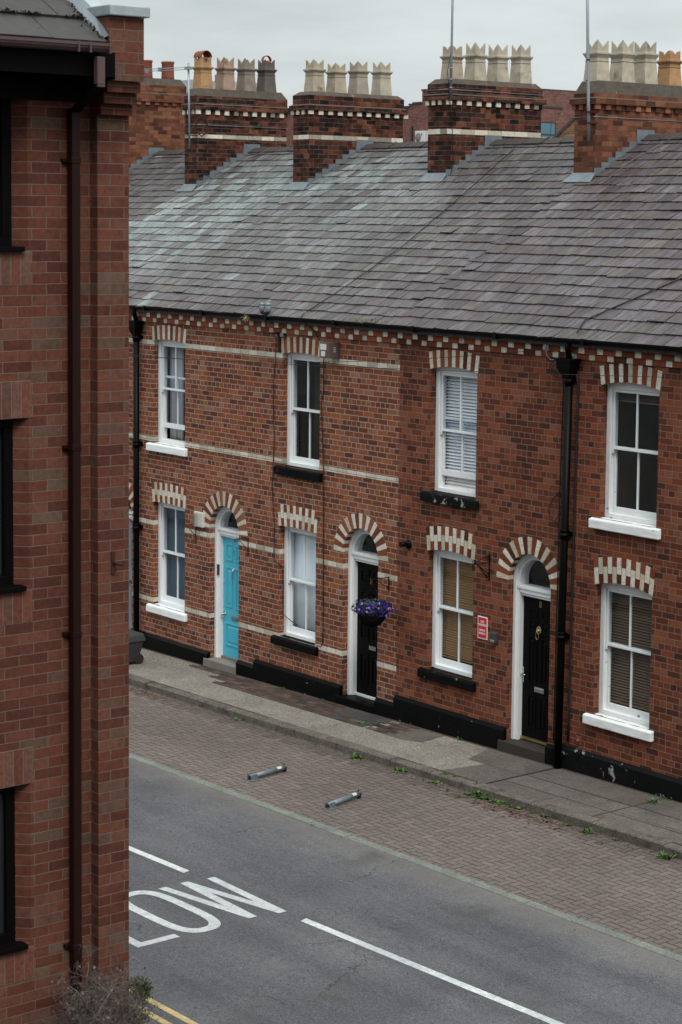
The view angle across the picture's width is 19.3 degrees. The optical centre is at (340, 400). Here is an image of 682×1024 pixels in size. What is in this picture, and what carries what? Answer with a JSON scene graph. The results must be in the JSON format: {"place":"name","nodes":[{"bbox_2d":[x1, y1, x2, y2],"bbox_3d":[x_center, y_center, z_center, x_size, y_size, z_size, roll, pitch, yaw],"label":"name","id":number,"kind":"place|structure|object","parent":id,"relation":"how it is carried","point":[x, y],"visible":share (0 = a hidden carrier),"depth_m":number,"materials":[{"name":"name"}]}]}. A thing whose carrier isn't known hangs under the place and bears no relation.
{"place":"outdoors","nodes":[
{"label":"outdoors","id":0,"kind":"place"},
{"bbox_2d":[98,0,681,107],"label":"sky","id":1,"kind":"structure","parent":0,"point":[411,36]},
{"bbox_2d":[129,758,681,1023],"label":"road","id":2,"kind":"structure","parent":0,"point":[265,966],"depth_m":20.81,"materials":[{"name":"grey asphalt"}]},
{"bbox_2d":[129,934,179,946],"bbox_3d":[-2.344,5.588,21.365,0.520,0.027,1.460,-4,7,-38],"label":"road letter","id":3,"kind":"object","parent":2,"relation":"on","point":[134,942],"visible":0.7,"depth_m":20.84,"materials":[{"name":"white paint"}]},
{"bbox_2d":[129,989,197,1023],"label":"double yellow lines","id":4,"kind":"object","parent":2,"relation":"on","point":[177,1015],"depth_m":18.81,"materials":[{"name":"paint"}]},
{"bbox_2d":[129,890,220,932],"bbox_3d":[-1.885,5.556,21.766,0.610,0.030,1.600,-4,7,-38],"label":"road letter","id":5,"kind":"object","parent":2,"relation":"on","point":[214,922],"visible":0.81,"depth_m":21.65,"materials":[{"name":"white paint"}]},
{"bbox_2d":[159,882,285,917],"bbox_3d":[-1.337,5.528,22.119,1.612,0.028,0.436,5,7,41],"label":"road letter","id":6,"kind":"object","parent":2,"relation":"on","point":[204,901],"visible":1,"depth_m":22.17,"materials":[{"name":"white paint"}]},
{"bbox_2d":[181,877,284,917],"bbox_3d":[-1.207,5.518,22.225,0.458,0.028,1.508,-3,6,-35],"label":"road marking","id":7,"kind":"object","parent":2,"relation":"on","point":[229,904],"visible":1,"depth_m":22.20,"materials":[{"name":"white paint"}]},
{"bbox_2d":[129,846,563,1023],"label":"line","id":8,"kind":"object","parent":2,"relation":"on","point":[417,966],"visible":0.83,"depth_m":20.16,"materials":[{"name":"white paint"}]},
{"bbox_2d":[129,684,681,955],"bbox_3d":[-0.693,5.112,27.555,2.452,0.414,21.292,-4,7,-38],"label":"parking bay paving","id":9,"kind":"structure","parent":0,"point":[183,737],"depth_m":25.14,"materials":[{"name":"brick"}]},
{"bbox_2d":[245,763,286,781],"bbox_3d":[-1.010,5.071,27.272,0.140,0.115,0.700,6,7,43],"label":"parking post","id":10,"kind":"object","parent":9,"relation":"on","point":[251,777],"visible":1,"depth_m":27.20,"materials":[{"name":"metal"}]},
{"bbox_2d":[322,789,361,810],"bbox_3d":[0.026,5.174,25.926,0.140,0.115,0.700,5,7,37],"label":"parking post","id":11,"kind":"object","parent":9,"relation":"on","point":[329,805],"visible":1,"depth_m":25.84,"materials":[{"name":"metal"}]},
{"bbox_2d":[348,752,363,760],"bbox_3d":[0.248,5.040,28.215,0.280,0.102,0.253,-4,7,-38],"label":"weed","id":12,"kind":"object","parent":9,"relation":"on","point":[359,757],"visible":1,"depth_m":28.21,"materials":[{"name":"green plant"}]},
{"bbox_2d":[392,767,407,773],"bbox_3d":[0.812,5.098,27.485,0.254,0.104,0.227,1,5,9],"label":"weed","id":13,"kind":"object","parent":9,"relation":"on","point":[400,770],"visible":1,"depth_m":27.48,"materials":[{"name":"green plant"}]},
{"bbox_2d":[129,753,681,961],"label":"edging strip","id":14,"kind":"object","parent":9,"relation":"on","point":[609,932],"visible":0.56,"depth_m":23.34,"materials":[{"name":"concrete"}]},
{"bbox_2d":[130,649,681,936],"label":"weeds","id":15,"kind":"object","parent":9,"relation":"on","point":[491,805],"visible":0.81,"depth_m":25.97,"materials":[{"name":"green plant"}]},
{"bbox_2d":[464,789,486,799],"bbox_3d":[1.807,5.184,26.276,0.302,0.121,0.388,-4,7,-38],"label":"weed","id":16,"kind":"object","parent":9,"relation":"on","point":[478,794],"visible":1,"depth_m":26.24,"materials":[{"name":"green plant"}]},
{"bbox_2d":[496,800,508,805],"bbox_3d":[2.092,5.223,25.867,0.190,0.084,0.218,0,5,-2],"label":"weed","id":17,"kind":"object","parent":9,"relation":"on","point":[501,802],"visible":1,"depth_m":25.87,"materials":[{"name":"green plant"}]},
{"bbox_2d":[539,813,549,819],"bbox_3d":[2.583,5.266,25.306,0.141,0.082,0.253,-1,5,-12],"label":"weed","id":18,"kind":"object","parent":9,"relation":"on","point":[543,815],"visible":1,"depth_m":25.29,"materials":[{"name":"green plant"}]},
{"bbox_2d":[577,827,597,834],"bbox_3d":[3.027,5.316,24.607,0.280,0.114,0.280,0,5,-1],"label":"weed","id":19,"kind":"object","parent":9,"relation":"on","point":[588,831],"visible":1,"depth_m":24.61,"materials":[{"name":"green plant"}]},
{"bbox_2d":[657,850,676,860],"bbox_3d":[3.837,5.390,23.647,0.264,0.108,0.310,-4,7,-38],"label":"weed","id":20,"kind":"object","parent":9,"relation":"on","point":[665,855],"visible":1,"depth_m":23.61,"materials":[{"name":"green plant"}]},
{"bbox_2d":[129,648,681,835],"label":"pavement","id":21,"kind":"structure","parent":0,"point":[444,752],"depth_m":30.03,"materials":[{"name":"grey concrete"}]},
{"bbox_2d":[129,629,145,663],"bbox_3d":[-3.735,4.228,34.109,0.620,0.527,0.568,-4,7,-38],"label":"wheelie bin","id":22,"kind":"object","parent":21,"relation":"on","point":[136,639],"visible":0.37,"depth_m":34.01,"materials":[{"name":"grey plastic"}]},
{"bbox_2d":[189,665,420,733],"bbox_3d":[-0.866,4.691,31.590,0.637,0.141,5.817,-4,7,-38],"label":"brick paved strip","id":23,"kind":"object","parent":21,"relation":"on","point":[333,710],"visible":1,"depth_m":31.16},
{"bbox_2d":[372,723,392,728],"bbox_3d":[0.616,4.833,29.608,0.100,0.014,0.360,-4,7,-38],"label":"drain cover","id":24,"kind":"object","parent":23,"relation":"on","point":[378,725],"visible":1,"depth_m":29.65,"materials":[{"name":"metal"}]},
{"bbox_2d":[143,648,681,844],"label":"dirt joints","id":25,"kind":"object","parent":21,"relation":"on","point":[469,742],"visible":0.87,"depth_m":27.36,"materials":[{"name":"brown soil"}]},
{"bbox_2d":[485,768,553,783],"bbox_3d":[2.425,5.040,26.873,1.350,0.001,0.035,-4,7,-38],"label":"pavement channel","id":26,"kind":"object","parent":21,"relation":"on","point":[519,775],"visible":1,"depth_m":26.84,"materials":[{"name":"concrete"}]},
{"bbox_2d":[383,728,681,843],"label":"dark paving slabs","id":27,"kind":"structure","parent":21,"relation":"on","point":[487,773],"depth_m":26.73,"materials":[{"name":"grey concrete"}]},
{"bbox_2d":[646,797,659,803],"bbox_3d":[3.975,5.130,25.566,0.212,0.094,0.308,-4,7,-38],"label":"weed","id":28,"kind":"object","parent":27,"relation":"on","point":[654,801],"visible":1,"depth_m":25.57,"materials":[{"name":"green plant"}]},
{"bbox_2d":[507,775,681,834],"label":"pale paving slabs","id":29,"kind":"structure","parent":21,"relation":"on","point":[597,802],"depth_m":25.30,"materials":[{"name":"grey concrete"}]},
{"bbox_2d":[415,131,427,141],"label":"air conditioner","id":30,"kind":"object","parent":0,"point":[421,136],"visible":0.74,"depth_m":124.28,"materials":[{"name":"white plastic"}]},
{"bbox_3d":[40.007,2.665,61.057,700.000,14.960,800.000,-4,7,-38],"label":"ground","id":31,"kind":"structure","parent":0,"visible":0},
{"bbox_2d":[0,0,149,1023],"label":"brick building","id":32,"kind":"structure","parent":31,"relation":"on","point":[71,74],"depth_m":13.85,"materials":[{"name":"brick"}]},
{"bbox_2d":[0,98,30,285],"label":"window","id":33,"kind":"structure","parent":32,"relation":"in","point":[15,263],"depth_m":13.49,"materials":[{"name":"black glass"}]},
{"bbox_2d":[0,380,31,625],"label":"window","id":34,"kind":"structure","parent":32,"relation":"in","point":[15,396],"depth_m":13.68,"materials":[{"name":"black glass"}]},
{"bbox_2d":[0,747,33,985],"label":"window","id":35,"kind":"structure","parent":32,"relation":"in","point":[16,766],"depth_m":13.92,"materials":[{"name":"black plastic"}]},
{"bbox_2d":[129,50,290,228],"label":"terraced house","id":36,"kind":"structure","parent":31,"relation":"on","point":[164,169],"depth_m":40.55,"materials":[{"name":"red brick"}]},
{"bbox_2d":[144,63,208,148],"bbox_3d":[-3.554,-5.875,40.133,1.995,1.681,0.385,4,6,34],"label":"television aerial","id":37,"kind":"object","parent":36,"relation":"attached to","point":[188,68],"visible":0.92,"depth_m":39.60,"materials":[{"name":"metal"}]},
{"bbox_2d":[192,124,286,128],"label":"lashing wire","id":38,"kind":"object","parent":36,"relation":"attached to","point":[238,126],"visible":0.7,"depth_m":40.27,"materials":[{"name":"metal"}]},
{"bbox_2d":[181,75,256,93],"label":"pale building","id":39,"kind":"structure","parent":31,"relation":"on","point":[185,82],"depth_m":91.37,"materials":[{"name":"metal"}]},
{"bbox_2d":[129,59,407,629],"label":"terraced house","id":40,"kind":"structure","parent":31,"relation":"on","point":[335,124],"depth_m":37.39,"materials":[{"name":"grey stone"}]},
{"bbox_2d":[129,519,131,628],"bbox_3d":[-3.816,3.140,36.183,0.059,2.028,0.659,-4,7,-38],"label":"door","id":41,"kind":"structure","parent":40,"relation":"in","point":[130,523],"depth_m":36.14,"materials":[{"name":"grey paint"}]},
{"bbox_2d":[192,147,271,195],"bbox_3d":[-2.205,-4.548,39.770,1.782,1.019,0.260,-2,6,-29],"label":"roof cable","id":42,"kind":"object","parent":40,"relation":"on","point":[231,168],"visible":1,"depth_m":39.91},
{"bbox_2d":[129,42,545,678],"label":"terraced house","id":43,"kind":"structure","parent":31,"relation":"on","point":[193,434],"depth_m":34.45,"materials":[{"name":"red brick"}]},
{"bbox_2d":[146,325,187,456],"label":"window","id":44,"kind":"structure","parent":43,"relation":"in","point":[171,339],"depth_m":34.79,"materials":[{"name":"white paint"}]},
{"bbox_2d":[182,524,195,540],"bbox_3d":[-2.577,2.259,33.936,0.290,0.306,0.016,-4,7,-38],"label":"basket bracket","id":45,"kind":"object","parent":43,"relation":"attached to","point":[191,531],"visible":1,"depth_m":33.98,"materials":[{"name":"metal"}]},
{"bbox_2d":[146,482,237,621],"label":"window","id":46,"kind":"structure","parent":43,"relation":"in","point":[171,499],"depth_m":34.95,"materials":[{"name":"white paint"}]},
{"bbox_2d":[193,511,204,527],"bbox_3d":[-2.403,2.019,33.869,0.076,0.260,0.247,-4,7,-38],"label":"alarm box","id":47,"kind":"object","parent":43,"relation":"attached to","point":[199,519],"visible":1,"depth_m":33.80,"materials":[{"name":"beige plastic"}]},
{"bbox_2d":[221,537,238,658],"bbox_3d":[-1.802,3.334,33.600,0.120,2.048,0.649,-4,7,-38],"label":"door","id":48,"kind":"structure","parent":43,"relation":"in","point":[230,613],"depth_m":33.68,"materials":[{"name":"teal paint"}]},
{"bbox_2d":[234,537,248,555],"bbox_3d":[-1.634,2.413,32.754,0.290,0.316,0.016,-4,7,-38],"label":"basket bracket","id":49,"kind":"object","parent":43,"relation":"attached to","point":[243,545],"visible":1,"depth_m":32.81,"materials":[{"name":"metal"}]},
{"bbox_2d":[447,53,453,174],"bbox_3d":[1.883,-4.885,34.217,0.074,2.055,0.199,4,6,33],"label":"aerial cable","id":50,"kind":"object","parent":43,"relation":"attached to","point":[451,116],"visible":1,"depth_m":34.26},
{"bbox_2d":[449,0,453,100],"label":"aerial mast","id":51,"kind":"object","parent":43,"relation":"attached to","point":[451,52],"visible":1,"depth_m":34.03,"materials":[{"name":"metal"}]},
{"bbox_2d":[426,89,543,95],"bbox_3d":[2.539,-5.382,35.055,2.286,0.014,0.548,-4,7,-38],"label":"lashing wire","id":52,"kind":"object","parent":43,"relation":"attached to","point":[486,91],"visible":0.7,"depth_m":34.69,"materials":[{"name":"metal"}]},
{"bbox_2d":[129,674,681,859],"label":"kerb","id":53,"kind":"structure","parent":31,"relation":"on","point":[616,831],"depth_m":27.21,"materials":[{"name":"stone"}]},
{"bbox_2d":[286,89,575,146],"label":"flat roofed block","id":54,"kind":"structure","parent":31,"relation":"on","point":[557,113],"depth_m":124.19,"materials":[{"name":"red brick"}]},
{"bbox_2d":[410,126,411,141],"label":"window","id":55,"kind":"structure","parent":54,"relation":"in","point":[410,126],"depth_m":125.55,"materials":[{"name":"grey plastic"}]},
{"bbox_2d":[541,121,555,137],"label":"window","id":56,"kind":"structure","parent":54,"relation":"in","point":[547,128],"depth_m":123.24,"materials":[{"name":"blue glass"}]},
{"bbox_2d":[247,40,681,718],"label":"terraced house","id":57,"kind":"structure","parent":31,"relation":"on","point":[353,438],"depth_m":31.61,"materials":[{"name":"red brick"}]},
{"bbox_2d":[259,302,285,351],"bbox_3d":[-1.092,-1.159,31.853,0.199,0.785,0.497,-14,15,-69],"label":"insulator bracket","id":58,"kind":"object","parent":57,"relation":"attached to","point":[268,311],"visible":1,"depth_m":31.84,"materials":[{"name":"metal"}]},
{"bbox_2d":[131,356,681,377],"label":"overhead wire","id":59,"kind":"object","parent":58,"relation":"attached to","point":[420,369],"visible":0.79,"depth_m":28.66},
{"bbox_2d":[272,336,296,625],"bbox_3d":[-0.887,1.268,32.030,0.569,4.676,0.093,4,6,35],"label":"wall cable","id":60,"kind":"object","parent":57,"relation":"attached to","point":[272,483],"depth_m":32.17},
{"bbox_2d":[273,337,322,481],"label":"window","id":61,"kind":"structure","parent":57,"relation":"in","point":[303,384],"depth_m":31.97,"materials":[{"name":"white paint"}]},
{"bbox_2d":[300,312,319,340],"bbox_3d":[-0.461,-1.139,31.078,0.369,0.432,0.122,3,6,26],"label":"roof cable","id":62,"kind":"object","parent":57,"relation":"attached to","point":[310,327],"visible":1,"depth_m":31.08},
{"bbox_2d":[316,358,323,646],"bbox_3d":[-0.307,1.597,31.202,0.032,4.568,0.141,-5,7,-44],"label":"wall cable","id":63,"kind":"object","parent":57,"relation":"attached to","point":[323,504],"depth_m":31.16,"materials":[{"name":"black plastic"}]},
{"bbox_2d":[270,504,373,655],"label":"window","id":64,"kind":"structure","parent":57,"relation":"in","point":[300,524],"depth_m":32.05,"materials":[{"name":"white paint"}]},
{"bbox_2d":[320,342,339,357],"bbox_3d":[-0.170,-0.769,30.699,0.223,0.240,0.244,-4,7,-38],"label":"wall box","id":65,"kind":"object","parent":57,"relation":"attached to","point":[329,349],"visible":1,"depth_m":30.61,"materials":[{"name":"brown plastic"}]},
{"bbox_2d":[352,318,380,321],"bbox_3d":[0.372,-1.186,29.918,0.179,0.120,1.016,-4,7,-38],"label":"gutter debris","id":66,"kind":"object","parent":57,"relation":"on","point":[365,320],"visible":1,"depth_m":29.88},
{"bbox_2d":[357,561,377,697],"bbox_3d":[0.467,3.536,30.792,0.059,2.068,0.659,-4,7,-38],"label":"door","id":67,"kind":"structure","parent":57,"relation":"in","point":[366,635],"depth_m":30.86,"materials":[{"name":"black paint"}]},
{"bbox_2d":[350,576,396,626],"bbox_3d":[0.481,3.019,29.815,0.673,0.712,0.692,-4,7,-38],"label":"hanging basket","id":68,"kind":"object","parent":57,"relation":"attached to","point":[371,612],"visible":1,"depth_m":29.67,"materials":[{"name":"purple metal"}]},
{"bbox_2d":[306,144,515,311],"bbox_3d":[1.375,-2.908,32.700,4.986,2.825,0.368,-5,7,-44],"label":"roof cable","id":69,"kind":"object","parent":57,"relation":"on","point":[414,235],"visible":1,"depth_m":32.27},
{"bbox_2d":[585,0,597,140],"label":"aerial mast","id":70,"kind":"object","parent":57,"relation":"attached to","point":[588,112],"visible":1,"depth_m":31.32,"materials":[{"name":"metal"}]},
{"bbox_2d":[573,116,681,121],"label":"lashing wire","id":71,"kind":"object","parent":57,"relation":"attached to","point":[628,118],"visible":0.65,"depth_m":31.84,"materials":[{"name":"metal"}]},
{"bbox_2d":[390,133,681,765],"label":"terraced house","id":72,"kind":"structure","parent":31,"relation":"on","point":[479,465],"depth_m":28.71,"materials":[{"name":"red brick"}]},
{"bbox_2d":[399,539,412,550],"bbox_3d":[0.946,2.154,29.569,0.165,0.180,0.180,-4,7,-38],"label":"wall light","id":73,"kind":"object","parent":72,"relation":"attached to","point":[408,544],"visible":1,"depth_m":29.56,"materials":[{"name":"black metal"}]},
{"bbox_2d":[420,350,479,509],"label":"window","id":74,"kind":"structure","parent":72,"relation":"in","point":[456,389],"depth_m":28.96,"materials":[{"name":"white paint"}]},
{"bbox_2d":[417,526,540,691],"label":"window","id":75,"kind":"structure","parent":72,"relation":"in","point":[453,575],"depth_m":29.17,"materials":[{"name":"white paint"}]},
{"bbox_2d":[472,554,489,580],"bbox_3d":[1.969,2.370,28.155,0.331,0.380,0.018,-4,7,-38],"label":"basket bracket","id":76,"kind":"object","parent":72,"relation":"attached to","point":[482,570],"visible":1,"depth_m":28.19,"materials":[{"name":"black metal"}]},
{"bbox_2d":[478,615,487,639],"bbox_3d":[2.010,3.235,28.429,0.013,0.322,0.200,-4,7,-38],"label":"parking sign","id":77,"kind":"object","parent":72,"relation":"attached to","point":[482,627],"visible":1,"depth_m":28.42,"materials":[{"name":"red paint"}]},
{"bbox_2d":[490,631,497,643],"bbox_3d":[2.152,3.349,28.220,0.061,0.162,0.127,-4,7,-38],"label":"key safe","id":78,"kind":"object","parent":72,"relation":"attached to","point":[493,637],"visible":1,"depth_m":28.19,"materials":[{"name":"grey plastic"}]},
{"bbox_2d":[521,596,549,742],"bbox_3d":[2.749,3.761,27.881,0.107,2.023,0.649,-4,7,-38],"label":"door","id":79,"kind":"structure","parent":72,"relation":"in","point":[536,626],"depth_m":27.93,"materials":[{"name":"black paint"}]},
{"bbox_2d":[548,492,558,521],"bbox_3d":[2.887,1.441,27.124,0.187,0.431,0.018,6,7,44],"label":"cable loop","id":80,"kind":"object","parent":72,"relation":"hanging from","point":[549,507],"visible":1,"depth_m":27.14,"materials":[{"name":"black plastic"}]},
{"bbox_2d":[553,377,563,739],"bbox_3d":[2.943,2.108,27.128,0.024,5.111,0.065,-4,7,-38],"label":"wall cable","id":81,"kind":"object","parent":72,"relation":"attached to","point":[558,555],"depth_m":27.13,"materials":[{"name":"black plastic"}]},
{"bbox_2d":[582,133,680,187],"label":"roof cable","id":82,"kind":"object","parent":72,"relation":"attached to","point":[631,160],"visible":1,"depth_m":31.39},
{"bbox_2d":[552,115,574,137],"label":"gabled house","id":83,"kind":"structure","parent":31,"relation":"on","point":[566,129],"depth_m":79.95,"materials":[{"name":"brick"}]},
{"bbox_2d":[553,235,681,802],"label":"terraced house","id":84,"kind":"structure","parent":31,"relation":"on","point":[626,695],"depth_m":26.48,"materials":[{"name":"red brick"}]},
{"bbox_2d":[567,375,579,741],"bbox_3d":[3.110,2.042,26.916,0.036,5.204,0.130,-5,7,-44],"label":"wall cable","id":85,"kind":"object","parent":84,"relation":"attached to","point":[573,550],"depth_m":26.90,"materials":[{"name":"black plastic"}]},
{"bbox_2d":[576,735,581,744],"bbox_3d":[3.197,4.593,27.010,0.044,0.120,0.100,-4,7,-38],"label":"air vent","id":86,"kind":"object","parent":84,"relation":"attached to","point":[578,740],"visible":1,"depth_m":27.00,"materials":[{"name":"ceramic"}]},
{"bbox_2d":[582,557,654,741],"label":"window","id":87,"kind":"structure","parent":84,"relation":"in","point":[626,608],"depth_m":26.52,"materials":[{"name":"white paint"}]},
{"bbox_2d":[588,364,662,539],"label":"window","id":88,"kind":"structure","parent":84,"relation":"in","point":[632,404],"depth_m":26.50,"materials":[{"name":"white paint"}]},
{"bbox_2d":[576,278,681,332],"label":"roof cable","id":89,"kind":"object","parent":84,"relation":"attached to","point":[626,302],"visible":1,"depth_m":26.79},
{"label":"wire bracket","id":90,"kind":"object","parent":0,"visible":0},
{"bbox_2d":[129,348,554,362],"bbox_3d":[-1.322,-0.856,32.057,0.008,0.727,13.361,-4,7,-39],"label":"overhead wire","id":91,"kind":"object","parent":90,"relation":"attached to","point":[363,361],"visible":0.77,"depth_m":29.65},
{"bbox_2d":[549,362,559,376],"bbox_3d":[2.877,-0.413,26.970,0.031,0.208,0.208,-4,7,-38],"label":"cable coil","id":92,"kind":"object","parent":90,"relation":"hanging from","point":[553,375],"visible":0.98,"depth_m":26.98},
{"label":"near pavement","id":93,"kind":"structure","parent":0,"visible":0},
{"bbox_2d":[43,938,166,1023],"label":"dead shrub","id":94,"kind":"object","parent":93,"relation":"on","point":[95,1014],"visible":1,"depth_m":13.99,"materials":[{"name":"brown plant"}]}
]}

